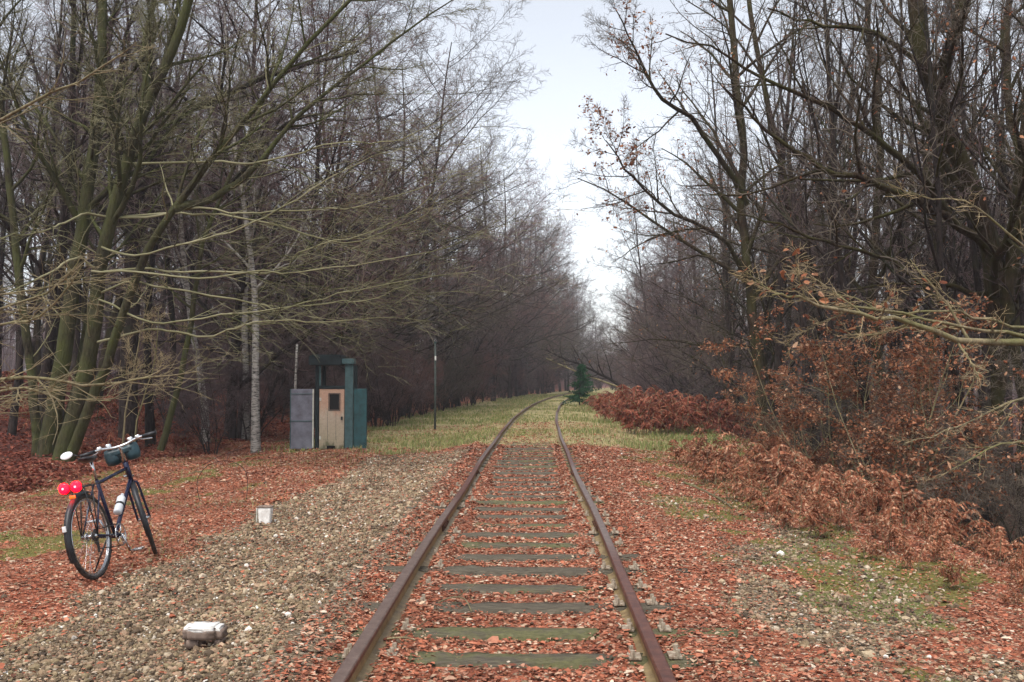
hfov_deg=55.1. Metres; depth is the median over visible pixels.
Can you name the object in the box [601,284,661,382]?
edge tree
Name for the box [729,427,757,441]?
dead bracken
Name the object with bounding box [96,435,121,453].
dead bracken
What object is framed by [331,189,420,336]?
bare tree
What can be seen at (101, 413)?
dead bracken
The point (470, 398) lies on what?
bare shrub
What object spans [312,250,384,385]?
young tree
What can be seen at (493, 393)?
edge tree
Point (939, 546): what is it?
dead bracken
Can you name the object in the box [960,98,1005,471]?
slim tree
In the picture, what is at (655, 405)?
dead bracken
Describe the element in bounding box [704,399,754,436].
dead bracken
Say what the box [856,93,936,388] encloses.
slim tree
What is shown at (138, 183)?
edge tree
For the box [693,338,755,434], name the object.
bare shrub
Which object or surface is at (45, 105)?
bare tree
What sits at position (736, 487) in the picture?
dead bracken
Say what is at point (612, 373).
bare shrub
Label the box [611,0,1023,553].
mossy oak
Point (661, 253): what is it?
edge tree
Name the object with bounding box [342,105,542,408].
edge tree
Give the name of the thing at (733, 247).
slim tree
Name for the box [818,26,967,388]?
slim tree
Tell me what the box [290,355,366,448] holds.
crossing booth
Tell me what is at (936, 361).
slim tree
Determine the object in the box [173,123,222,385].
slim tree
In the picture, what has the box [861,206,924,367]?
bare tree
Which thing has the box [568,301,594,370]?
edge tree
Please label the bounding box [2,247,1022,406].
distant woodland
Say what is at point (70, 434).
mossy tree
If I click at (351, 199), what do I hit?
slim tree
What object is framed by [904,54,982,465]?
slim tree
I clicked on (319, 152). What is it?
edge tree
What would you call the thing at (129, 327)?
bare tree
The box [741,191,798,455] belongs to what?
slim tree
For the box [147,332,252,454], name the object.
bare shrub
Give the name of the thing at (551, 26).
sky
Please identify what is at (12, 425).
slim tree
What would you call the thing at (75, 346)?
slim tree
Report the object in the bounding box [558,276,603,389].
edge tree
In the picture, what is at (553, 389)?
edge tree
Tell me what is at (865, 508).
dead bracken
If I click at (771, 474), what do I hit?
dead bracken
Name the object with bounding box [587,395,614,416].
dead bracken
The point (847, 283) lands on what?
slim tree
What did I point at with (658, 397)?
dead bracken
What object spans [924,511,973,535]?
dead bracken
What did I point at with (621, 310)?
edge tree
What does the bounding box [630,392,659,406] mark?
dead bracken
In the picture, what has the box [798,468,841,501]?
dead bracken
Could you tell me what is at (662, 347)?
edge tree
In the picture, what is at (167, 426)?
leaning sapling
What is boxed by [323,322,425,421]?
bare shrub
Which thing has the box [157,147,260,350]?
bare tree
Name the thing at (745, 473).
dead bracken
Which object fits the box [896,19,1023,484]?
slim tree
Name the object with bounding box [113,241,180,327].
bare tree
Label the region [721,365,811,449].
leafy shrub
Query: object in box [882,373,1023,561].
bare shrub
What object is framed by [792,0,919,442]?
slim tree
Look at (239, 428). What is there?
slim tree
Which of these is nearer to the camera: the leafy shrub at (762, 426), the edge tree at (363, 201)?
the leafy shrub at (762, 426)
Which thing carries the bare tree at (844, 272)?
on the ground at (22, 603)
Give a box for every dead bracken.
[3,369,14,383]
[11,389,27,405]
[18,404,28,416]
[21,407,30,428]
[78,437,93,453]
[91,395,118,419]
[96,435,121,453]
[100,431,129,443]
[103,386,114,398]
[108,400,118,411]
[138,405,166,423]
[141,422,161,428]
[157,421,211,452]
[261,425,272,435]
[586,392,613,410]
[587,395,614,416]
[588,393,601,405]
[592,396,620,420]
[597,389,665,434]
[600,393,629,405]
[601,394,653,428]
[603,401,625,425]
[609,393,672,435]
[612,384,631,401]
[617,385,642,398]
[621,411,648,430]
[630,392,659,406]
[634,387,684,409]
[638,390,680,402]
[640,402,685,432]
[641,399,666,414]
[650,400,710,435]
[655,400,684,433]
[657,389,692,400]
[659,398,678,426]
[660,393,681,399]
[661,439,693,463]
[665,396,714,434]
[667,437,715,462]
[668,406,701,430]
[672,453,709,476]
[673,436,750,482]
[680,440,717,468]
[682,399,718,428]
[687,398,721,426]
[690,426,742,459]
[690,459,725,486]
[691,394,748,432]
[699,405,745,437]
[702,473,751,501]
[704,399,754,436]
[709,441,746,476]
[714,457,759,481]
[715,456,739,480]
[721,431,768,462]
[727,473,812,513]
[728,454,753,473]
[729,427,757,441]
[729,471,767,496]
[732,478,764,508]
[733,442,751,462]
[734,435,780,470]
[736,443,817,493]
[740,463,763,483]
[743,444,804,495]
[745,486,794,520]
[755,437,781,460]
[756,446,814,473]
[759,452,808,482]
[759,470,804,486]
[763,486,802,500]
[767,495,809,528]
[775,479,802,509]
[776,471,858,521]
[783,450,824,471]
[784,456,815,488]
[791,493,861,538]
[793,463,841,491]
[794,458,841,490]
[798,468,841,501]
[800,468,870,506]
[807,491,844,513]
[825,465,871,504]
[826,468,874,500]
[830,503,860,532]
[841,470,891,506]
[842,534,888,560]
[845,468,920,514]
[845,487,911,521]
[858,506,924,554]
[861,492,937,530]
[867,516,888,539]
[880,479,950,528]
[880,491,949,527]
[881,493,935,523]
[882,536,940,570]
[902,526,957,561]
[903,516,956,544]
[908,513,935,538]
[913,500,998,544]
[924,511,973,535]
[926,552,994,590]
[931,498,983,546]
[960,521,1023,561]
[960,526,1011,562]
[964,528,990,554]
[971,535,1009,565]
[985,542,1023,581]
[997,587,1023,606]
[998,557,1023,592]
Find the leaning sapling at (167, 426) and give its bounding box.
[114,51,315,450]
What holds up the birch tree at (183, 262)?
on the ground at (22, 603)
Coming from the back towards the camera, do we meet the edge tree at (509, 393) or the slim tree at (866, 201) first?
the edge tree at (509, 393)
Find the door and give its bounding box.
[319,389,344,448]
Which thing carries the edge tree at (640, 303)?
on the ground at (22, 603)
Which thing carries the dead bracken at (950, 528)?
on the ground at (22, 603)
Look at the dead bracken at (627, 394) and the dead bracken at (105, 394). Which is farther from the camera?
the dead bracken at (627, 394)
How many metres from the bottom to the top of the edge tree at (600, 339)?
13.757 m
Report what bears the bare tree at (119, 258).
on the ground at (22, 603)
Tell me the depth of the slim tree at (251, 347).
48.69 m
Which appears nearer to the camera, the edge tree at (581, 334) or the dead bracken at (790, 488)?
the dead bracken at (790, 488)
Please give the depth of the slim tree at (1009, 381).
28.54 m
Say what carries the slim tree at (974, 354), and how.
on the ground at (22, 603)
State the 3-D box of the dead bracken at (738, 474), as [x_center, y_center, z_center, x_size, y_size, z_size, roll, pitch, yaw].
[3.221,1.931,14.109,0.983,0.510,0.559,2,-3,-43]
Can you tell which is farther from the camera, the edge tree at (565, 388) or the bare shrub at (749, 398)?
the edge tree at (565, 388)
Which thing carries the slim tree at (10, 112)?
on the ground at (22, 603)
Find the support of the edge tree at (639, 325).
on the ground at (22, 603)
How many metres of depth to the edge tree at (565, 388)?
142.69 m
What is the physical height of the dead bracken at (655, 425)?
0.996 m
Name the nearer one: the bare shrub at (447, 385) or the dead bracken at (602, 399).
the dead bracken at (602, 399)
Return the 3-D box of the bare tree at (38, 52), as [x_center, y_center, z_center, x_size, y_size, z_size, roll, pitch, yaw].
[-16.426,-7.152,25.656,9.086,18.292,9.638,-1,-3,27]
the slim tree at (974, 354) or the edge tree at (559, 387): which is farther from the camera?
the edge tree at (559, 387)
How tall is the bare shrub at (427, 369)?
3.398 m
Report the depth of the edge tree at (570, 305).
97.75 m
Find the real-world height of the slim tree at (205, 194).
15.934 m
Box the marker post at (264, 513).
[256,505,273,523]
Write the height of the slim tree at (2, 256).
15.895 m
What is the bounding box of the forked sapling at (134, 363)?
[110,275,189,443]
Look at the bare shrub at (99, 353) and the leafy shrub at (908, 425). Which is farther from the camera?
the bare shrub at (99, 353)
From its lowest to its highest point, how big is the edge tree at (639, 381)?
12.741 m
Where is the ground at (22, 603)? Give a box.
[0,375,1023,681]
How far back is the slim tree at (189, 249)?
32.08 m
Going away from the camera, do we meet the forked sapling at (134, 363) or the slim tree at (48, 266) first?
the forked sapling at (134, 363)
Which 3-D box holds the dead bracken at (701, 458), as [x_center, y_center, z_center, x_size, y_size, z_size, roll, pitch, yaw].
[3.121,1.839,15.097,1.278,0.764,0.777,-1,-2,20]
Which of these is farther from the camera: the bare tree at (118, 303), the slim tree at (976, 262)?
the bare tree at (118, 303)
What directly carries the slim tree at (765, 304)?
on the ground at (22, 603)
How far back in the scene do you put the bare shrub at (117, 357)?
33.22 m
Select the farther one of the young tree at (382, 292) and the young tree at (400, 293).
the young tree at (400, 293)
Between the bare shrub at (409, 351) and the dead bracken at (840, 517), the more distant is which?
the bare shrub at (409, 351)
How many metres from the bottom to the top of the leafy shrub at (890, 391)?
4.027 m
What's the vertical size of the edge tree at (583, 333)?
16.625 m
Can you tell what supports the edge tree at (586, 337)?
on the ground at (22, 603)
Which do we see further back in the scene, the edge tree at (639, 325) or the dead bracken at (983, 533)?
the edge tree at (639, 325)
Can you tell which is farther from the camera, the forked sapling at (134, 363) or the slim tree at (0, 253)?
the slim tree at (0, 253)
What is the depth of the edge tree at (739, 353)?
39.11 m
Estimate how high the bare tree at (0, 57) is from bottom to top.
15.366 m
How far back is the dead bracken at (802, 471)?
14.49 m
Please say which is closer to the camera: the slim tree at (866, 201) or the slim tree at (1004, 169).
the slim tree at (1004, 169)
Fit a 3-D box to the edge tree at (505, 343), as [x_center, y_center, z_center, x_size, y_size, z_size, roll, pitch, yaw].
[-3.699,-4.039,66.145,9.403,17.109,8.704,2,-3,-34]
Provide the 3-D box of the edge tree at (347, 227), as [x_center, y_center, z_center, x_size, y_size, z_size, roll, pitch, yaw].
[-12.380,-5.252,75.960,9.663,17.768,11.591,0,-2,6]
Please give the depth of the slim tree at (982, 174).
23.97 m
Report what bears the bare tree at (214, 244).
on the ground at (22, 603)
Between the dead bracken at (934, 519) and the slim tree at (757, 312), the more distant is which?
the slim tree at (757, 312)
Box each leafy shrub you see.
[699,300,940,502]
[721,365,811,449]
[760,290,1023,522]
[770,345,921,486]
[773,346,950,501]
[832,374,1023,546]
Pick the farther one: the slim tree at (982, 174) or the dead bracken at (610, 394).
the dead bracken at (610, 394)
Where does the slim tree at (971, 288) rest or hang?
on the ground at (22, 603)
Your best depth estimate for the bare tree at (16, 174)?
41.31 m
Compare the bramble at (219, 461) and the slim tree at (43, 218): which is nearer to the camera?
the bramble at (219, 461)
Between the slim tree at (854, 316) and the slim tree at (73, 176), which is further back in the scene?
the slim tree at (73, 176)
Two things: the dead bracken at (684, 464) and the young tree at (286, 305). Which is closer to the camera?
the dead bracken at (684, 464)
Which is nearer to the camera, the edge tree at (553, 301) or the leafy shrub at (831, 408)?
the leafy shrub at (831, 408)
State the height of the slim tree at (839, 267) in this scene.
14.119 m
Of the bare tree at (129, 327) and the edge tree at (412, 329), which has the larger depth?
the edge tree at (412, 329)
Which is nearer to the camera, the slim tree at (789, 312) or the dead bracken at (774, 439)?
the dead bracken at (774, 439)
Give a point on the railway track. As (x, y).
(649, 655)
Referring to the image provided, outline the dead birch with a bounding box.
[294,344,308,388]
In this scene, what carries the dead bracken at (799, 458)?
on the ground at (22, 603)
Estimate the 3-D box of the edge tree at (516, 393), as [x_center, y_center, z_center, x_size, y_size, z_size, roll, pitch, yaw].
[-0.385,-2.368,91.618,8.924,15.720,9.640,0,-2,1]
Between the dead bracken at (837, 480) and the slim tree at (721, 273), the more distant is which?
the slim tree at (721, 273)
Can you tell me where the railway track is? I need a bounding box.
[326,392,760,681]
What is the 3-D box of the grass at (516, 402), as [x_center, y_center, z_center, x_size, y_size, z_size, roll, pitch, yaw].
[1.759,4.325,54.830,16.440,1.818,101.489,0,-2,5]
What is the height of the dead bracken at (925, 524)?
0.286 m
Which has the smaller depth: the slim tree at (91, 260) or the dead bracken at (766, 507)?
the dead bracken at (766, 507)
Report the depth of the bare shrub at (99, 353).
37.73 m
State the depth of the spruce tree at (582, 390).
54.80 m
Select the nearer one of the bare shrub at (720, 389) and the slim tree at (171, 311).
the slim tree at (171, 311)
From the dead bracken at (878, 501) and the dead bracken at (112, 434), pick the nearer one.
the dead bracken at (878, 501)
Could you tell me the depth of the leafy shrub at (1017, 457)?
14.11 m
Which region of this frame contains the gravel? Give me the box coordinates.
[0,445,1023,681]
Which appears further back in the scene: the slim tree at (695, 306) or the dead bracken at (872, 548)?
the slim tree at (695, 306)
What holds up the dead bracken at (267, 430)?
on the ground at (22, 603)
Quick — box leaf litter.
[0,371,1016,560]
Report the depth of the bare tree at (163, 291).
39.91 m
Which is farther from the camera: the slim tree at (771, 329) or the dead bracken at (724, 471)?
the slim tree at (771, 329)
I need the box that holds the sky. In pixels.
[0,0,1023,372]
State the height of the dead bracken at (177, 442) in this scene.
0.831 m
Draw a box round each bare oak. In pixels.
[650,0,907,475]
[735,0,973,467]
[775,0,1023,514]
[827,0,1023,555]
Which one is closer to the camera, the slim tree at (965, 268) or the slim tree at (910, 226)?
the slim tree at (965, 268)
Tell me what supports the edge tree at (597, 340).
on the ground at (22, 603)
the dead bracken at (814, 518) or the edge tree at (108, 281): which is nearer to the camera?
the dead bracken at (814, 518)
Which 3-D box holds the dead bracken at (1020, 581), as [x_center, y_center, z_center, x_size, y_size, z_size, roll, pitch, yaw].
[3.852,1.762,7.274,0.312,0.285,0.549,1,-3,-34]
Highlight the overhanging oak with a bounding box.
[546,0,871,446]
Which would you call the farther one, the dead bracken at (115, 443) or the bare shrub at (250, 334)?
the bare shrub at (250, 334)
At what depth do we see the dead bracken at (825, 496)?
10.99 m
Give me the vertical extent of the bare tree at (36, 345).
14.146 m
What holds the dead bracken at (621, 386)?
on the ground at (22, 603)
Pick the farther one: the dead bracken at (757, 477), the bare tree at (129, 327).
the bare tree at (129, 327)
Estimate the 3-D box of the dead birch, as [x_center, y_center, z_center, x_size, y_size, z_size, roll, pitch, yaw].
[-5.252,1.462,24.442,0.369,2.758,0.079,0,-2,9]
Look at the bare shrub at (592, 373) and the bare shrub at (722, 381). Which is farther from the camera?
the bare shrub at (592, 373)
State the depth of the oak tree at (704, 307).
35.32 m
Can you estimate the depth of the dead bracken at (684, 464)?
15.79 m
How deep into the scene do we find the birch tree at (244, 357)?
25.74 m
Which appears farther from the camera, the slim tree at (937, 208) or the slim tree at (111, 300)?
the slim tree at (111, 300)
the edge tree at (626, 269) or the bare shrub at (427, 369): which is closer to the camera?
the bare shrub at (427, 369)
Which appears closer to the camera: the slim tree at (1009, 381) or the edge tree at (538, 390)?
the slim tree at (1009, 381)
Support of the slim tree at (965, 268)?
on the ground at (22, 603)
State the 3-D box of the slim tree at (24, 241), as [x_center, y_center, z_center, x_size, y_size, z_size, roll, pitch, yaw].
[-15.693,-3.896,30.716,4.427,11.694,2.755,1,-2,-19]
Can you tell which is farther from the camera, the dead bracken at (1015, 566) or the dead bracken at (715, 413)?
the dead bracken at (715, 413)
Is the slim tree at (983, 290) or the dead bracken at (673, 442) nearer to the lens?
the dead bracken at (673, 442)
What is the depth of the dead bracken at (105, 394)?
34.10 m
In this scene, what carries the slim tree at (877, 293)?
on the ground at (22, 603)
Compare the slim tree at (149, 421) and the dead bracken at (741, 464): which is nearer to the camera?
the dead bracken at (741, 464)
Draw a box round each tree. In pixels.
[0,0,84,383]
[0,0,95,168]
[0,0,141,311]
[0,0,154,330]
[0,0,218,424]
[0,0,251,419]
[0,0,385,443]
[0,0,606,463]
[0,1,135,381]
[0,1,161,274]
[0,5,46,318]
[0,7,21,183]
[0,14,238,444]
[0,42,77,393]
[0,45,117,376]
[0,55,48,347]
[0,58,60,268]
[0,98,62,257]
[0,120,53,342]
[1,0,170,435]
[2,132,104,360]
[3,63,234,327]
[13,37,170,370]
[19,84,137,387]
[27,11,117,417]
[27,65,96,343]
[28,110,107,252]
[35,0,249,363]
[37,181,103,292]
[44,82,95,329]
[46,88,159,333]
[72,0,236,446]
[86,0,431,439]
[93,16,231,394]
[98,101,151,326]
[99,85,152,375]
[103,79,224,373]
[104,0,476,428]
[108,1,223,433]
[108,196,161,368]
[112,0,283,443]
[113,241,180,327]
[119,0,349,417]
[131,0,341,452]
[142,51,223,422]
[145,0,472,387]
[147,120,278,375]
[148,216,235,344]
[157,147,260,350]
[158,209,234,324]
[170,192,216,311]
[172,0,356,440]
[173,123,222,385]
[181,0,305,438]
[185,44,355,416]
[187,121,281,361]
[192,0,530,373]
[194,75,267,380]
[194,148,236,354]
[195,40,323,423]
[196,92,384,372]
[200,48,275,343]
[200,151,303,348]
[201,232,265,395]
[211,149,356,401]
[213,91,283,354]
[231,206,274,386]
[256,94,342,374]
[256,226,335,388]
[257,232,331,393]
[261,259,333,421]
[262,113,368,340]
[263,9,526,419]
[270,117,413,324]
[275,0,572,416]
[287,263,336,374]
[292,159,432,354]
[304,0,550,412]
[304,84,383,347]
[304,167,385,337]
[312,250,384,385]
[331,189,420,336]
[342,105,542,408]
[348,94,544,407]
[355,257,396,420]
[363,141,525,405]
[364,180,436,340]
[367,249,428,412]
[380,179,448,336]
[384,121,562,402]
[386,146,532,403]
[396,287,437,417]
[408,232,457,338]
[422,105,608,400]
[422,139,577,392]
[442,240,505,348]
[461,189,573,397]
[463,307,498,402]
[464,206,572,387]
[466,207,603,394]
[471,191,599,395]
[477,309,504,400]
[480,237,552,396]
[491,212,599,393]
[497,199,581,395]
[515,215,606,393]
[517,238,593,391]
[526,257,595,392]
[534,335,627,391]
[536,264,591,391]
[544,269,602,390]
[550,280,591,390]
[557,286,602,389]
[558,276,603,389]
[561,363,599,405]
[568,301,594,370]
[575,295,616,386]
[576,160,716,380]
[576,319,601,387]
[578,110,907,462]
[583,243,682,382]
[584,308,613,386]
[585,250,683,380]
[585,326,615,387]
[590,325,617,358]
[594,323,624,362]
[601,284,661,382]
[603,0,952,433]
[605,271,661,384]
[606,214,742,402]
[612,253,700,389]
[613,216,707,384]
[615,199,738,400]
[617,249,688,392]
[620,179,770,409]
[624,235,737,401]
[625,247,726,400]
[630,133,841,415]
[640,147,801,414]
[653,0,932,511]
[658,173,820,427]
[669,0,791,420]
[669,62,776,387]
[670,220,717,405]
[691,200,750,436]
[692,0,854,449]
[693,181,756,438]
[694,190,763,404]
[700,103,766,431]
[717,17,880,452]
[719,84,823,432]
[720,254,797,425]
[727,164,1023,483]
[729,120,807,432]
[734,238,773,399]
[737,95,798,457]
[741,180,791,415]
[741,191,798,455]
[741,191,799,383]
[747,0,1023,556]
[750,65,913,465]
[752,118,859,456]
[753,200,808,416]
[757,69,827,434]
[758,0,909,466]
[759,155,870,403]
[768,138,867,464]
[773,0,933,463]
[776,174,886,448]
[785,37,897,376]
[790,0,1021,393]
[791,52,896,412]
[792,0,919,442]
[792,79,911,447]
[792,271,824,447]
[800,19,919,421]
[807,138,863,412]
[811,143,882,405]
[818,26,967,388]
[818,87,914,474]
[836,0,957,483]
[839,0,1001,496]
[850,0,1012,477]
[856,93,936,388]
[856,189,924,382]
[858,145,925,437]
[859,78,922,408]
[859,224,918,393]
[860,202,890,351]
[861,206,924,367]
[862,23,1010,406]
[862,139,963,388]
[865,58,968,388]
[878,50,1003,545]
[880,173,996,475]
[881,123,926,365]
[882,13,990,421]
[889,0,1023,528]
[892,0,1023,392]
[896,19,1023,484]
[904,0,1023,517]
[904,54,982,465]
[906,149,942,409]
[906,181,968,464]
[908,0,1023,420]
[920,131,978,423]
[921,62,1023,366]
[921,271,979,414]
[926,125,1007,473]
[936,29,1023,423]
[955,3,1023,494]
[957,146,1023,401]
[959,95,1023,429]
[959,180,1020,410]
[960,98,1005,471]
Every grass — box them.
[0,392,980,648]
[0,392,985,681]
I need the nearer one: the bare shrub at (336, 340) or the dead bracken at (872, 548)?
the dead bracken at (872, 548)
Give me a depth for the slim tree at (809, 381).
44.40 m
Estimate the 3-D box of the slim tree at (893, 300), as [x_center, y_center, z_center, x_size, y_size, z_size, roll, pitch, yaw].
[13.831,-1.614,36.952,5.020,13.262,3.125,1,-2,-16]
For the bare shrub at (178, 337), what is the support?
on the ground at (22, 603)
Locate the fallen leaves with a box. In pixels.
[0,421,1023,681]
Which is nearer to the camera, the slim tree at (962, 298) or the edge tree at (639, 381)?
the slim tree at (962, 298)
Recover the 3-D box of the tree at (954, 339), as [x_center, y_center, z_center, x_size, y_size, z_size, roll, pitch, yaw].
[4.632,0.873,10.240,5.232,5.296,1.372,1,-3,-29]
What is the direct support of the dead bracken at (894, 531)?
on the ground at (22, 603)
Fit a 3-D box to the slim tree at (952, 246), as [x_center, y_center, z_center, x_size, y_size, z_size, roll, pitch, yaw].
[8.464,-0.985,19.546,2.492,10.578,4.004,-2,-3,35]
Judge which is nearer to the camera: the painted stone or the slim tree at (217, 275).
the painted stone
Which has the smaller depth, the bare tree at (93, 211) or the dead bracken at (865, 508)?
the dead bracken at (865, 508)
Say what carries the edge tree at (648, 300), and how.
on the ground at (22, 603)
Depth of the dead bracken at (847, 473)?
12.26 m
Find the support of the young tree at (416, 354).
on the ground at (22, 603)
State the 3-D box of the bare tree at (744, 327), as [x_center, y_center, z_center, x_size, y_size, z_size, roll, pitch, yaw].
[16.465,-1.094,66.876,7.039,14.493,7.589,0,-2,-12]
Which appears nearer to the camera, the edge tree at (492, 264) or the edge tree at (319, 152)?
the edge tree at (319, 152)
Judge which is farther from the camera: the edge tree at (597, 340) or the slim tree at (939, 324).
the edge tree at (597, 340)
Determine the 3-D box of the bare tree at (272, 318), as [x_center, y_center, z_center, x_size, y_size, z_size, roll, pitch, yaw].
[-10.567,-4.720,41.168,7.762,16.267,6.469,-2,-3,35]
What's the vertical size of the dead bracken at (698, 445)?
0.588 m
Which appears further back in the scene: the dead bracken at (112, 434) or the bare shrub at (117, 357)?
the bare shrub at (117, 357)
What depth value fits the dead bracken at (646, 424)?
28.04 m
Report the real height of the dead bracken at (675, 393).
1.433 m
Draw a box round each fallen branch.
[387,617,432,640]
[438,582,478,611]
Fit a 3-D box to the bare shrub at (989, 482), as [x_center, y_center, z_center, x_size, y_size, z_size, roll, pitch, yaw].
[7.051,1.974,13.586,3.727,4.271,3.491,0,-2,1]
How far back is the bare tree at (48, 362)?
22.79 m
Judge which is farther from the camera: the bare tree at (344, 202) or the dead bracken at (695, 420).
the bare tree at (344, 202)
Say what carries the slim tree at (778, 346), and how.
on the ground at (22, 603)
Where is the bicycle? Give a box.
[58,430,157,579]
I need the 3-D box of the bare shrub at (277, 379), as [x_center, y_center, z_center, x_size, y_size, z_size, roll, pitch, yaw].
[-6.807,0.786,26.431,5.148,4.358,3.304,-1,-2,22]
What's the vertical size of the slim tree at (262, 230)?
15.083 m
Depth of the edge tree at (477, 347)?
56.82 m
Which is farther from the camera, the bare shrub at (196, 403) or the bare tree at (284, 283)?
the bare tree at (284, 283)
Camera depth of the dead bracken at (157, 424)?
28.93 m
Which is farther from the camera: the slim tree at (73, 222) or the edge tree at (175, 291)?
the edge tree at (175, 291)
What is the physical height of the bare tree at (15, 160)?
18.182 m
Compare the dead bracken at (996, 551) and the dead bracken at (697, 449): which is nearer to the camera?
the dead bracken at (996, 551)
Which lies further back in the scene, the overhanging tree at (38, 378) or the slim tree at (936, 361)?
the slim tree at (936, 361)
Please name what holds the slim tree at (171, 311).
on the ground at (22, 603)
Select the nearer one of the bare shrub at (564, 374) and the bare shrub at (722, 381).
the bare shrub at (722, 381)
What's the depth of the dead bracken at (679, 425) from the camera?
28.80 m
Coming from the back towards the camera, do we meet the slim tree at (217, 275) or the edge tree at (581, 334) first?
the edge tree at (581, 334)
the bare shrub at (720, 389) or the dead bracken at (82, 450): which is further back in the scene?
the bare shrub at (720, 389)
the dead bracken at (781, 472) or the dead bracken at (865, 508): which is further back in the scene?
the dead bracken at (781, 472)
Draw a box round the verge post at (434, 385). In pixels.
[434,342,435,429]
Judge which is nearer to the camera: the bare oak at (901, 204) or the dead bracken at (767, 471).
the dead bracken at (767, 471)
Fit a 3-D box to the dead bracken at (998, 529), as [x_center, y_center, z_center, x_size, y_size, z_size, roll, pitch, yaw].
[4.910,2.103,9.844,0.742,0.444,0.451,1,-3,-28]
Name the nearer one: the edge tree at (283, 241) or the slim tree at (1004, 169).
the slim tree at (1004, 169)
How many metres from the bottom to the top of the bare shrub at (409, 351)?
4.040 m
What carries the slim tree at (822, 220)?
on the ground at (22, 603)
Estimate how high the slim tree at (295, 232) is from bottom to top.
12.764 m
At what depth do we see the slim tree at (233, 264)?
39.02 m
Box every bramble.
[188,454,252,500]
[203,446,245,466]
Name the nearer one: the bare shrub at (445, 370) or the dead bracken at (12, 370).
the dead bracken at (12, 370)
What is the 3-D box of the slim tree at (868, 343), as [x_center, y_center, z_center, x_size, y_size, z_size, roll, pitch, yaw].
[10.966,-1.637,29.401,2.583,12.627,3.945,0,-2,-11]
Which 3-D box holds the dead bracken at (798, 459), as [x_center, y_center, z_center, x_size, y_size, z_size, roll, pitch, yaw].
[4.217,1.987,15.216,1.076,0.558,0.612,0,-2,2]
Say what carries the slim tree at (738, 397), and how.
on the ground at (22, 603)
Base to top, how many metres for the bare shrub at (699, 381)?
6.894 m
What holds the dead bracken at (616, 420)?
on the ground at (22, 603)
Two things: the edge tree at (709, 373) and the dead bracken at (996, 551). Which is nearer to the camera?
the dead bracken at (996, 551)
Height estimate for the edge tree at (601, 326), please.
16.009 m
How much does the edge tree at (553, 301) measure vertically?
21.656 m
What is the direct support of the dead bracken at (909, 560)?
on the ground at (22, 603)
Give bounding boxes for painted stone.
[182,621,228,649]
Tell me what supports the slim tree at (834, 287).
on the ground at (22, 603)
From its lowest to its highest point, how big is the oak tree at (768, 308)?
11.666 m
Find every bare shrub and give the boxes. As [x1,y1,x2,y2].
[0,306,37,358]
[69,297,214,418]
[80,288,180,389]
[110,281,276,427]
[140,297,200,369]
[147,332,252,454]
[183,296,366,440]
[214,342,279,396]
[220,316,269,361]
[250,327,299,379]
[264,336,358,429]
[266,296,397,422]
[277,350,375,410]
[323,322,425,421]
[328,323,416,427]
[332,344,429,417]
[358,333,444,422]
[359,340,429,415]
[360,345,419,426]
[367,334,448,413]
[390,344,444,417]
[399,356,445,414]
[404,348,463,413]
[408,345,481,409]
[421,338,481,410]
[463,371,496,404]
[527,348,571,392]
[569,350,598,386]
[576,348,613,388]
[588,358,606,388]
[591,352,624,389]
[592,339,628,388]
[614,357,661,393]
[615,340,683,395]
[664,349,754,429]
[675,351,754,426]
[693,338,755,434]
[735,353,821,427]
[737,359,797,435]
[860,334,1023,568]
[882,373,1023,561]
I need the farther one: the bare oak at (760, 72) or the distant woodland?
the distant woodland
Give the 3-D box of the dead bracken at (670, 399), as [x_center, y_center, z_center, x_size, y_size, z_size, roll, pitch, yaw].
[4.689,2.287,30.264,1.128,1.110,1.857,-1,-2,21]
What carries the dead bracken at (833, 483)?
on the ground at (22, 603)
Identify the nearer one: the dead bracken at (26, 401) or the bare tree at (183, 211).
the dead bracken at (26, 401)
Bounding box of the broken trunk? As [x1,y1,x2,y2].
[546,351,618,387]
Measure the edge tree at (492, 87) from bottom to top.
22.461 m
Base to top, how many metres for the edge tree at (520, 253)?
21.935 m
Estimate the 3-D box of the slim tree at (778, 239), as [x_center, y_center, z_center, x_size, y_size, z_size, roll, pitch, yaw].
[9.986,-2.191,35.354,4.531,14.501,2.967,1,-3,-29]
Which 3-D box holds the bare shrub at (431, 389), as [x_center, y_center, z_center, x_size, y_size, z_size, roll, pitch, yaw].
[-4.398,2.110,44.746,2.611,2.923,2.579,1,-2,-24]
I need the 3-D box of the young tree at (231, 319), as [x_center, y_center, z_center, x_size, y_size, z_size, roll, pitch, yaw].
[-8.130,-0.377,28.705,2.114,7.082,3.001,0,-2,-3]
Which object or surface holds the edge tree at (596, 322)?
on the ground at (22, 603)
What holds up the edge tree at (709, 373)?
on the ground at (22, 603)
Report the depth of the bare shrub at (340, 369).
32.94 m
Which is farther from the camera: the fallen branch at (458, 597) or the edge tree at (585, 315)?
the edge tree at (585, 315)
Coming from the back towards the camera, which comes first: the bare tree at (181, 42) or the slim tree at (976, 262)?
the bare tree at (181, 42)
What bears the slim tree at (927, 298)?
on the ground at (22, 603)
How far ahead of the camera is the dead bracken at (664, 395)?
36.08 m
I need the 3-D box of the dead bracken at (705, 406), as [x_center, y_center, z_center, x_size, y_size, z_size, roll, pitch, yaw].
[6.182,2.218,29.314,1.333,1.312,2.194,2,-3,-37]
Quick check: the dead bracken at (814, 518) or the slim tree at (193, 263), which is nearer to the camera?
the dead bracken at (814, 518)
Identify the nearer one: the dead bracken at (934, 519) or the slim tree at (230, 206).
the dead bracken at (934, 519)
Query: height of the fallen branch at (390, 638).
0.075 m
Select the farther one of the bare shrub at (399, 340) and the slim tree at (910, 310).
the bare shrub at (399, 340)

